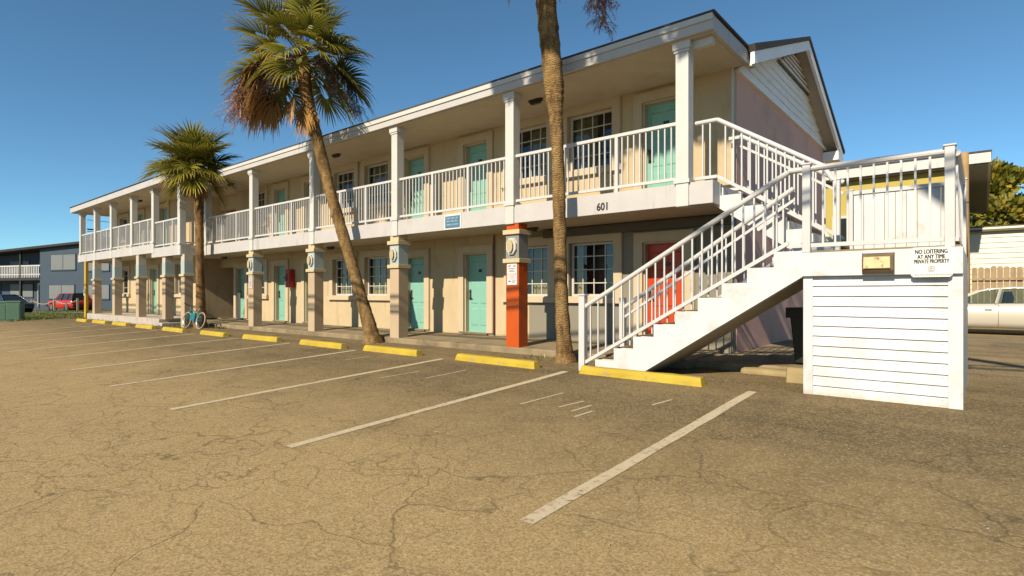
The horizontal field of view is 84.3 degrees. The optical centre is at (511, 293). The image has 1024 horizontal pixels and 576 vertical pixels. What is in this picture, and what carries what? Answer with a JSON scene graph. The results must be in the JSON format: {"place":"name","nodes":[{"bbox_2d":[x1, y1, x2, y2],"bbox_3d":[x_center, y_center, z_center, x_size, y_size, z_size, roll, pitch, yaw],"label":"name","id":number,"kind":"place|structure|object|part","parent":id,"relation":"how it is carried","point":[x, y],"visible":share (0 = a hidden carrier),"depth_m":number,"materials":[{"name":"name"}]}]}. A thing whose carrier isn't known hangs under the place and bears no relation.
{"place":"outdoors","nodes":[
{"label":"outdoors","id":0,"kind":"place"},
{"bbox_2d":[0,311,1023,575],"bbox_3d":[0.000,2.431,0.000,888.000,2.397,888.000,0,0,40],"label":"parking lot ground","id":1,"kind":"structure","parent":0,"point":[100,475],"depth_m":4.83,"materials":[{"name":"beige asphalt"}]},
{"bbox_2d":[0,301,5,320],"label":"utility box","id":2,"kind":"object","parent":1,"relation":"on","point":[2,310],"visible":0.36,"depth_m":28.85,"materials":[{"name":"green metal"}]},
{"bbox_2d":[0,304,4,319],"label":"cabinet door","id":3,"kind":"structure","parent":2,"relation":"in","point":[2,306],"depth_m":28.85,"materials":[{"name":"green metal"}]},
{"bbox_2d":[5,301,24,320],"bbox_3d":[-25.209,0.889,28.695,0.644,1.021,0.533,0,0,-20],"label":"utility box","id":4,"kind":"object","parent":1,"relation":"on","point":[15,309],"visible":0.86,"depth_m":28.49,"materials":[{"name":"green metal"}]},
{"bbox_2d":[7,304,18,318],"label":"cabinet door","id":5,"kind":"structure","parent":4,"relation":"in","point":[12,309],"depth_m":28.46,"materials":[{"name":"green metal"}]},
{"bbox_2d":[0,294,34,312],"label":"parked car","id":6,"kind":"object","parent":1,"relation":"on","point":[29,306],"visible":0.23,"depth_m":48.63,"materials":[{"name":"paint"}]},
{"bbox_2d":[30,298,78,311],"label":"rope fence","id":7,"kind":"object","parent":1,"relation":"on","point":[54,301],"visible":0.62,"depth_m":55.91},
{"bbox_2d":[0,238,111,310],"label":"blue building","id":8,"kind":"structure","parent":1,"relation":"on","point":[42,274],"depth_m":61.60,"materials":[{"name":"paint"}]},
{"bbox_2d":[10,261,29,273],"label":"window","id":9,"kind":"structure","parent":8,"relation":"in","point":[12,263],"depth_m":65.86,"materials":[{"name":"grey glass"}]},
{"bbox_2d":[10,284,33,297],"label":"window","id":10,"kind":"structure","parent":8,"relation":"in","point":[28,289],"depth_m":65.39,"materials":[{"name":"grey glass"}]},
{"bbox_2d":[38,283,39,305],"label":"door","id":11,"kind":"structure","parent":8,"relation":"in","point":[38,283],"depth_m":64.53,"materials":[{"name":"paint"}]},
{"bbox_2d":[48,284,74,298],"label":"window","id":12,"kind":"structure","parent":8,"relation":"in","point":[53,290],"depth_m":60.88,"materials":[{"name":"grey glass"}]},
{"bbox_2d":[50,253,75,270],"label":"window","id":13,"kind":"structure","parent":8,"relation":"in","point":[58,262],"depth_m":60.68,"materials":[{"name":"grey glass"}]},
{"bbox_2d":[88,263,109,271],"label":"window","id":14,"kind":"structure","parent":8,"relation":"in","point":[105,266],"depth_m":58.66,"materials":[{"name":"grey glass"}]},
{"bbox_2d":[88,284,109,299],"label":"window","id":15,"kind":"structure","parent":8,"relation":"in","point":[105,287],"depth_m":58.60,"materials":[{"name":"glass"}]},
{"bbox_2d":[4,309,111,321],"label":"grass","id":16,"kind":"structure","parent":1,"relation":"on","point":[38,315],"depth_m":33.86,"materials":[{"name":"green plant"}]},
{"bbox_2d":[2,327,127,337],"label":"parking line","id":17,"kind":"object","parent":1,"relation":"on","point":[64,332],"visible":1,"depth_m":20.28,"materials":[{"name":"paint"}]},
{"bbox_2d":[46,293,91,310],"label":"parked suv","id":18,"kind":"object","parent":1,"relation":"on","point":[65,298],"visible":0.68,"depth_m":57.36,"materials":[{"name":"red paint"}]},
{"bbox_2d":[5,330,156,343],"bbox_3d":[-13.945,1.414,18.285,0.135,0.213,4.440,0,0,40],"label":"parking line","id":19,"kind":"object","parent":1,"relation":"on","point":[76,337],"visible":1,"depth_m":18.19,"materials":[{"name":"paint"}]},
{"bbox_2d":[76,318,89,321],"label":"wheel stop","id":20,"kind":"object","parent":1,"relation":"on","point":[82,320],"visible":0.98,"depth_m":25.99,"materials":[{"name":"yellow paint"}]},
{"bbox_2d":[84,261,87,317],"bbox_3d":[-21.698,-0.142,28.797,0.289,2.976,0.139,0,0,40],"label":"yellow pole","id":21,"kind":"object","parent":1,"relation":"on","point":[85,288],"visible":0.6,"depth_m":28.69,"materials":[{"name":"metal"}]},
{"bbox_2d":[7,334,187,351],"bbox_3d":[-11.693,1.411,16.478,0.133,0.218,4.551,0,0,40],"label":"parking line","id":22,"kind":"object","parent":1,"relation":"on","point":[94,343],"visible":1,"depth_m":16.14,"materials":[{"name":"paint"}]},
{"bbox_2d":[92,320,108,323],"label":"wheel stop","id":23,"kind":"object","parent":1,"relation":"on","point":[100,321],"visible":1,"depth_m":24.54,"materials":[{"name":"yellow paint"}]},
{"bbox_2d":[112,321,129,325],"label":"wheel stop","id":24,"kind":"object","parent":1,"relation":"on","point":[121,323],"visible":0.98,"depth_m":22.92,"materials":[{"name":"yellow paint"}]},
{"bbox_2d":[87,312,180,325],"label":"wing walkway","id":25,"kind":"structure","parent":1,"relation":"on","point":[152,319],"depth_m":24.25,"materials":[{"name":"white concrete"}]},
{"bbox_2d":[39,338,234,359],"bbox_3d":[-9.406,1.406,14.715,0.133,0.218,4.551,0,0,40],"label":"parking line","id":26,"kind":"object","parent":1,"relation":"on","point":[138,348],"visible":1,"depth_m":14.45,"materials":[{"name":"paint"}]},
{"bbox_2d":[135,324,156,328],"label":"wheel stop","id":27,"kind":"object","parent":1,"relation":"on","point":[145,326],"visible":0.99,"depth_m":20.98,"materials":[{"name":"yellow paint"}]},
{"bbox_2d":[162,327,187,332],"bbox_3d":[-11.607,1.243,19.442,1.887,0.131,0.197,0,0,40],"label":"wheel stop","id":28,"kind":"object","parent":1,"relation":"on","point":[174,329],"visible":0.99,"depth_m":19.21,"materials":[{"name":"yellow paint"}]},
{"bbox_2d":[71,343,287,369],"bbox_3d":[-7.259,1.405,12.959,0.132,0.221,4.606,0,0,40],"label":"parking line","id":29,"kind":"object","parent":1,"relation":"on","point":[173,357],"visible":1,"depth_m":12.59,"materials":[{"name":"paint"}]},
{"bbox_2d":[134,119,242,327],"bbox_3d":[-11.515,-2.525,20.517,3.616,7.718,3.621,0,0,40],"label":"palm tree","id":30,"kind":"object","parent":1,"relation":"on","point":[191,150],"visible":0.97,"depth_m":20.10,"materials":[{"name":"green plant"}]},
{"bbox_2d":[182,303,205,328],"bbox_3d":[-11.409,0.803,20.291,0.588,0.935,1.496,0,0,-38],"label":"bicycle","id":31,"kind":"object","parent":1,"relation":"on","point":[193,317],"visible":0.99,"depth_m":20.20,"materials":[{"name":"metal"}]},
{"bbox_2d":[200,330,228,336],"bbox_3d":[-9.250,1.241,17.546,1.720,0.130,0.194,0,0,40],"label":"wheel stop","id":32,"kind":"object","parent":1,"relation":"on","point":[214,333],"visible":1,"depth_m":17.38,"materials":[{"name":"yellow paint"}]},
{"bbox_2d":[110,350,355,386],"bbox_3d":[-5.078,1.407,11.068,0.133,0.226,4.718,0,0,40],"label":"parking line","id":33,"kind":"object","parent":1,"relation":"on","point":[227,368],"visible":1,"depth_m":10.65,"materials":[{"name":"paint"}]},
{"bbox_2d":[242,334,281,341],"bbox_3d":[-6.979,1.237,15.754,1.887,0.130,0.196,0,0,38],"label":"wheel stop","id":34,"kind":"object","parent":1,"relation":"on","point":[263,338],"visible":1,"depth_m":15.57,"materials":[{"name":"yellow paint"}]},
{"bbox_2d":[210,0,384,343],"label":"palm tree","id":35,"kind":"object","parent":1,"relation":"on","point":[263,72],"visible":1,"depth_m":14.41,"materials":[{"name":"green plant"}]},
{"bbox_2d":[170,358,441,409],"bbox_3d":[-2.927,1.407,9.295,0.134,0.233,4.862,0,0,40],"label":"parking line","id":36,"kind":"object","parent":1,"relation":"on","point":[298,385],"visible":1,"depth_m":8.75,"materials":[{"name":"paint"}]},
{"bbox_2d":[68,316,554,360],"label":"weeds","id":37,"kind":"object","parent":1,"relation":"on","point":[174,325],"visible":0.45,"depth_m":20.88,"materials":[{"name":"green plant"}]},
{"bbox_2d":[299,339,346,348],"bbox_3d":[-4.647,1.235,13.853,1.931,0.131,0.196,0,0,41],"label":"wheel stop","id":38,"kind":"object","parent":1,"relation":"on","point":[328,344],"visible":1,"depth_m":13.69,"materials":[{"name":"yellow paint"}]},
{"bbox_2d":[363,345,422,355],"bbox_3d":[-2.614,1.231,12.270,1.865,0.130,0.195,0,0,40],"label":"wheel stop","id":39,"kind":"object","parent":1,"relation":"on","point":[395,350],"visible":1,"depth_m":12.13,"materials":[{"name":"yellow paint"}]},
{"bbox_2d":[286,371,566,447],"bbox_3d":[-0.663,1.404,7.471,0.133,0.233,4.851,0,0,40],"label":"parking line","id":40,"kind":"object","parent":1,"relation":"on","point":[396,417],"visible":1,"depth_m":6.81,"materials":[{"name":"paint"}]},
{"bbox_2d":[69,9,844,353],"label":"motel building","id":41,"kind":"structure","parent":1,"relation":"on","point":[635,109],"depth_m":13.48,"materials":[{"name":"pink paint"}]},
{"bbox_2d":[118,213,129,225],"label":"window","id":42,"kind":"structure","parent":41,"relation":"in","point":[127,220],"depth_m":29.65,"materials":[{"name":"beige glass"}]},
{"bbox_2d":[122,266,130,296],"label":"window","id":43,"kind":"structure","parent":41,"relation":"in","point":[125,268],"depth_m":29.47,"materials":[{"name":"beige glass"}]},
{"bbox_2d":[138,208,144,245],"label":"door","id":44,"kind":"structure","parent":41,"relation":"in","point":[141,213],"depth_m":28.14,"materials":[{"name":"teal paint"}]},
{"bbox_2d":[148,264,159,314],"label":"door","id":45,"kind":"structure","parent":41,"relation":"in","point":[153,270],"depth_m":27.05,"materials":[{"name":"teal paint"}]},
{"bbox_2d":[159,202,169,245],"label":"door","id":46,"kind":"structure","parent":41,"relation":"in","point":[164,214],"depth_m":26.16,"materials":[{"name":"teal paint"}]},
{"bbox_2d":[173,259,180,296],"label":"window","id":47,"kind":"structure","parent":41,"relation":"in","point":[176,262],"depth_m":25.03,"materials":[{"name":"beige glass"}]},
{"bbox_2d":[233,262,247,319],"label":"door","id":48,"kind":"structure","parent":41,"relation":"in","point":[240,279],"depth_m":23.08,"materials":[{"name":"teal paint"}]},
{"bbox_2d":[249,275,252,287],"bbox_3d":[-8.776,-0.392,18.975,0.261,0.441,0.014,0,0,40],"label":"warning sign","id":49,"kind":"object","parent":41,"relation":"attached to","point":[250,281],"visible":1,"depth_m":18.94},
{"bbox_2d":[247,259,268,298],"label":"window","id":50,"kind":"structure","parent":41,"relation":"in","point":[264,261],"depth_m":21.47,"materials":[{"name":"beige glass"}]},
{"bbox_2d":[248,184,268,227],"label":"window","id":51,"kind":"structure","parent":41,"relation":"in","point":[263,196],"depth_m":21.67,"materials":[{"name":"beige glass"}]},
{"bbox_2d":[271,259,288,321],"bbox_3d":[-8.489,-0.090,20.891,1.225,2.289,0.252,0,0,40],"label":"door","id":52,"kind":"structure","parent":41,"relation":"in","point":[279,293],"depth_m":21.08,"materials":[{"name":"teal paint"}]},
{"bbox_2d":[271,181,288,236],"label":"door","id":53,"kind":"structure","parent":41,"relation":"in","point":[278,195],"depth_m":21.03,"materials":[{"name":"teal paint"}]},
{"bbox_2d":[285,269,294,286],"bbox_3d":[-7.947,-0.533,20.224,0.333,0.644,0.209,0,0,40],"label":"fire cabinet","id":54,"kind":"object","parent":41,"relation":"attached to","point":[289,277],"visible":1,"depth_m":20.13,"materials":[{"name":"red metal"}]},
{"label":"cabinet door","id":55,"kind":"part","parent":54,"relation":"part of","materials":[{"name":"red metal"}]},
{"bbox_2d":[301,258,307,323],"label":"door","id":56,"kind":"structure","parent":41,"relation":"in","point":[303,260],"depth_m":19.75,"materials":[{"name":"teal paint"}]},
{"bbox_2d":[301,176,321,232],"bbox_3d":[-6.883,-2.948,19.525,1.225,2.233,0.188,0,0,40],"label":"door","id":57,"kind":"structure","parent":41,"relation":"in","point":[304,180],"depth_m":19.73,"materials":[{"name":"teal paint"}]},
{"bbox_2d":[332,153,340,157],"bbox_3d":[-5.220,-4.080,16.788,0.355,0.083,0.122,0,0,40],"label":"ceiling lamp","id":58,"kind":"object","parent":41,"relation":"attached to","point":[337,155],"visible":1,"depth_m":16.73,"materials":[{"name":"metal"}]},
{"bbox_2d":[327,252,357,299],"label":"window","id":59,"kind":"structure","parent":41,"relation":"in","point":[346,292],"depth_m":18.60,"materials":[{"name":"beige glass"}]},
{"bbox_2d":[328,162,358,214],"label":"window","id":60,"kind":"structure","parent":41,"relation":"in","point":[350,179],"depth_m":18.36,"materials":[{"name":"beige glass"}]},
{"bbox_2d":[358,153,390,210],"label":"window","id":61,"kind":"structure","parent":41,"relation":"in","point":[381,172],"depth_m":17.41,"materials":[{"name":"beige glass"}]},
{"bbox_2d":[360,249,389,300],"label":"window","id":62,"kind":"structure","parent":41,"relation":"in","point":[380,274],"depth_m":17.41,"materials":[{"name":"white glass"}]},
{"bbox_2d":[404,146,429,218],"bbox_3d":[-2.694,-2.920,16.055,1.225,2.289,0.252,0,0,40],"label":"door","id":63,"kind":"structure","parent":41,"relation":"in","point":[420,164],"depth_m":16.13,"materials":[{"name":"teal paint"}]},
{"bbox_2d":[408,249,429,330],"bbox_3d":[-2.694,-0.090,16.055,1.225,2.289,0.252,0,0,40],"label":"door","id":64,"kind":"structure","parent":41,"relation":"in","point":[419,259],"depth_m":16.07,"materials":[{"name":"teal paint"}]},
{"bbox_2d":[444,213,460,229],"bbox_3d":[-1.341,-1.615,12.756,0.544,0.333,0.021,0,0,40],"label":"blue sign","id":65,"kind":"object","parent":41,"relation":"attached to","point":[452,221],"visible":1,"depth_m":12.74,"materials":[{"name":"blue metal"}]},
{"bbox_2d":[458,244,492,334],"bbox_3d":[-0.887,-0.090,14.548,1.225,2.289,0.252,0,0,40],"label":"door","id":66,"kind":"structure","parent":41,"relation":"in","point":[475,266],"depth_m":14.65,"materials":[{"name":"teal paint"}]},
{"bbox_2d":[458,130,493,212],"bbox_3d":[-0.887,-2.920,14.548,1.225,2.289,0.252,0,0,40],"label":"door","id":67,"kind":"structure","parent":41,"relation":"in","point":[470,151],"depth_m":14.58,"materials":[{"name":"teal paint"}]},
{"bbox_2d":[507,263,516,284],"bbox_3d":[0.003,-0.392,11.651,0.261,0.441,0.014,0,0,40],"label":"warning sign","id":68,"kind":"object","parent":41,"relation":"attached to","point":[511,274],"visible":1,"depth_m":11.64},
{"bbox_2d":[501,114,551,188],"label":"window","id":69,"kind":"structure","parent":41,"relation":"in","point":[539,137],"depth_m":13.46,"materials":[{"name":"white glass"}]},
{"bbox_2d":[501,237,554,302],"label":"window","id":70,"kind":"structure","parent":41,"relation":"in","point":[541,278],"depth_m":13.36,"materials":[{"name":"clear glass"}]},
{"bbox_2d":[527,227,537,231],"bbox_3d":[0.434,-1.421,12.649,0.355,0.083,0.122,0,0,40],"label":"ceiling lamp","id":71,"kind":"object","parent":41,"relation":"attached to","point":[533,229],"visible":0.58,"depth_m":12.57,"materials":[{"name":"metal"}]},
{"bbox_2d":[528,98,542,104],"bbox_3d":[0.505,-4.080,12.040,0.355,0.083,0.122,0,0,40],"label":"ceiling lamp","id":72,"kind":"object","parent":41,"relation":"attached to","point":[535,101],"visible":1,"depth_m":12.00,"materials":[{"name":"metal"}]},
{"bbox_2d":[562,96,621,178],"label":"window","id":73,"kind":"structure","parent":41,"relation":"in","point":[607,122],"depth_m":12.53,"materials":[{"name":"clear glass"}]},
{"bbox_2d":[566,233,622,302],"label":"window","id":74,"kind":"structure","parent":41,"relation":"in","point":[597,266],"depth_m":12.70,"materials":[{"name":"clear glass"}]},
{"bbox_2d":[597,202,607,210],"bbox_3d":[1.637,-1.579,10.279,0.228,0.150,0.001,0,0,40],"label":"house number","id":75,"kind":"object","parent":41,"relation":"attached to","point":[598,206],"visible":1,"depth_m":10.27,"materials":[{"name":"grey metal"}]},
{"bbox_2d":[633,85,675,189],"bbox_3d":[3.017,-2.920,11.291,1.225,2.289,0.252,0,0,40],"label":"door","id":76,"kind":"structure","parent":41,"relation":"in","point":[648,114],"depth_m":11.44,"materials":[{"name":"teal paint"}]},
{"bbox_2d":[633,229,694,336],"bbox_3d":[3.046,-0.090,11.266,1.281,2.289,0.252,0,0,40],"label":"door","id":77,"kind":"structure","parent":41,"relation":"in","point":[653,247],"depth_m":11.35,"materials":[{"name":"red paint"}]},
{"bbox_2d":[455,353,539,368],"bbox_3d":[-0.307,1.230,10.374,1.998,0.131,0.196,0,0,42],"label":"wheel stop","id":78,"kind":"object","parent":1,"relation":"on","point":[519,363],"visible":1,"depth_m":10.22,"materials":[{"name":"yellow paint"}]},
{"bbox_2d":[193,317,802,370],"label":"walkway","id":79,"kind":"structure","parent":1,"relation":"on","point":[779,355],"depth_m":12.21,"materials":[{"name":"concrete"}]},
{"bbox_2d":[237,293,239,319],"bbox_3d":[-10.903,0.516,22.555,0.133,1.077,0.067,0,0,40],"label":"leaning board","id":80,"kind":"object","parent":79,"relation":"on","point":[238,306],"visible":1,"depth_m":22.51,"materials":[{"name":"white paint"}]},
{"bbox_2d":[786,307,802,362],"bbox_3d":[4.617,0.663,8.782,0.544,0.894,0.577,0,0,40],"label":"wheeled bin","id":81,"kind":"object","parent":79,"relation":"on","point":[794,315],"visible":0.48,"depth_m":8.69,"materials":[{"name":"plastic"}]},
{"bbox_2d":[520,393,561,403],"bbox_3d":[0.395,1.374,7.404,0.836,0.040,0.035,0,0,-44],"label":"faded line mark","id":82,"kind":"object","parent":1,"relation":"on","point":[540,398],"visible":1,"depth_m":7.39,"materials":[{"name":"paint"}]},
{"bbox_2d":[508,0,619,363],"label":"palm tree","id":83,"kind":"object","parent":1,"relation":"on","point":[549,40],"visible":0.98,"depth_m":10.19,"materials":[{"name":"brown plant"}]},
{"bbox_2d":[520,391,755,523],"bbox_3d":[1.627,1.403,5.589,0.134,0.230,4.784,0,0,40],"label":"parking line","id":84,"kind":"object","parent":1,"relation":"on","point":[542,512],"visible":1,"depth_m":4.74,"materials":[{"name":"paint"}]},
{"bbox_2d":[579,365,705,386],"bbox_3d":[1.904,1.230,8.529,2.031,0.131,0.195,0,0,41],"label":"wheel stop","id":85,"kind":"object","parent":1,"relation":"on","point":[680,379],"visible":1,"depth_m":8.37,"materials":[{"name":"yellow paint"}]},
{"bbox_2d":[740,366,785,376],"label":"kerb","id":86,"kind":"structure","parent":1,"relation":"on","point":[764,371],"depth_m":8.55,"materials":[{"name":"concrete"}]},
{"bbox_2d":[577,117,967,409],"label":"outside staircase","id":87,"kind":"structure","parent":1,"relation":"on","point":[900,335],"depth_m":7.20,"materials":[{"name":"white paint"}]},
{"bbox_2d":[862,252,894,273],"bbox_3d":[4.291,-0.358,6.628,0.316,0.251,0.126,0,0,40],"label":"wall lamp","id":88,"kind":"object","parent":87,"relation":"attached to","point":[878,262],"visible":1,"depth_m":6.59,"materials":[{"name":"brown metal"}]},
{"bbox_2d":[911,246,952,276],"bbox_3d":[4.702,-0.351,6.338,0.377,0.336,0.026,0,0,40],"label":"no loitering sign","id":89,"kind":"object","parent":87,"relation":"attached to","point":[931,261],"visible":1,"depth_m":6.32,"materials":[{"name":"white metal"}]},
{"bbox_2d":[786,365,802,383],"bbox_3d":[4.541,1.154,7.539,1.576,0.262,0.300,0,0,40],"label":"worn wheel stop","id":90,"kind":"object","parent":1,"relation":"on","point":[794,374],"visible":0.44,"depth_m":7.89,"materials":[{"name":"concrete"}]},
{"bbox_2d":[826,149,991,246],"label":"yellow house","id":91,"kind":"structure","parent":1,"relation":"on","point":[979,174],"depth_m":24.23,"materials":[{"name":"paint"}]},
{"bbox_2d":[832,216,846,241],"bbox_3d":[15.043,-2.553,24.959,1.598,1.776,0.105,0,0,40],"label":"window","id":92,"kind":"structure","parent":91,"relation":"in","point":[843,218],"depth_m":25.17,"materials":[{"name":"white glass"}]},
{"bbox_2d":[961,152,969,327],"bbox_3d":[16.412,-1.888,20.560,0.407,6.439,0.398,0,0,40],"label":"timber post","id":93,"kind":"object","parent":1,"relation":"on","point":[965,158],"visible":0.26,"depth_m":20.41,"materials":[{"name":"wood"}]},
{"bbox_2d":[970,213,996,226],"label":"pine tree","id":94,"kind":"object","parent":1,"relation":"on","point":[973,220],"depth_m":42.70,"materials":[{"name":"green plant"}]},
{"bbox_2d":[968,287,1023,328],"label":"parked car","id":95,"kind":"object","parent":1,"relation":"on","point":[1006,312],"visible":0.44,"depth_m":16.57,"materials":[{"name":"beige paint"}]},
{"bbox_2d":[970,224,1023,302],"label":"white shed","id":96,"kind":"structure","parent":1,"relation":"on","point":[998,245],"depth_m":25.28,"materials":[{"name":"white wood"}]},
{"bbox_2d":[970,156,1023,226],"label":"pine tree","id":97,"kind":"object","parent":1,"relation":"on","point":[1006,206],"visible":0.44,"depth_m":37.31,"materials":[{"name":"green plant"}]},
{"bbox_2d":[972,266,1023,302],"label":"picket fence","id":98,"kind":"object","parent":1,"relation":"on","point":[981,278],"visible":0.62,"depth_m":20.25,"materials":[{"name":"brown wood"}]},
{"bbox_2d":[0,0,1023,249],"label":"sky","id":99,"kind":"structure","parent":0,"point":[83,83],"materials":[{"name":"blue"}]}
]}

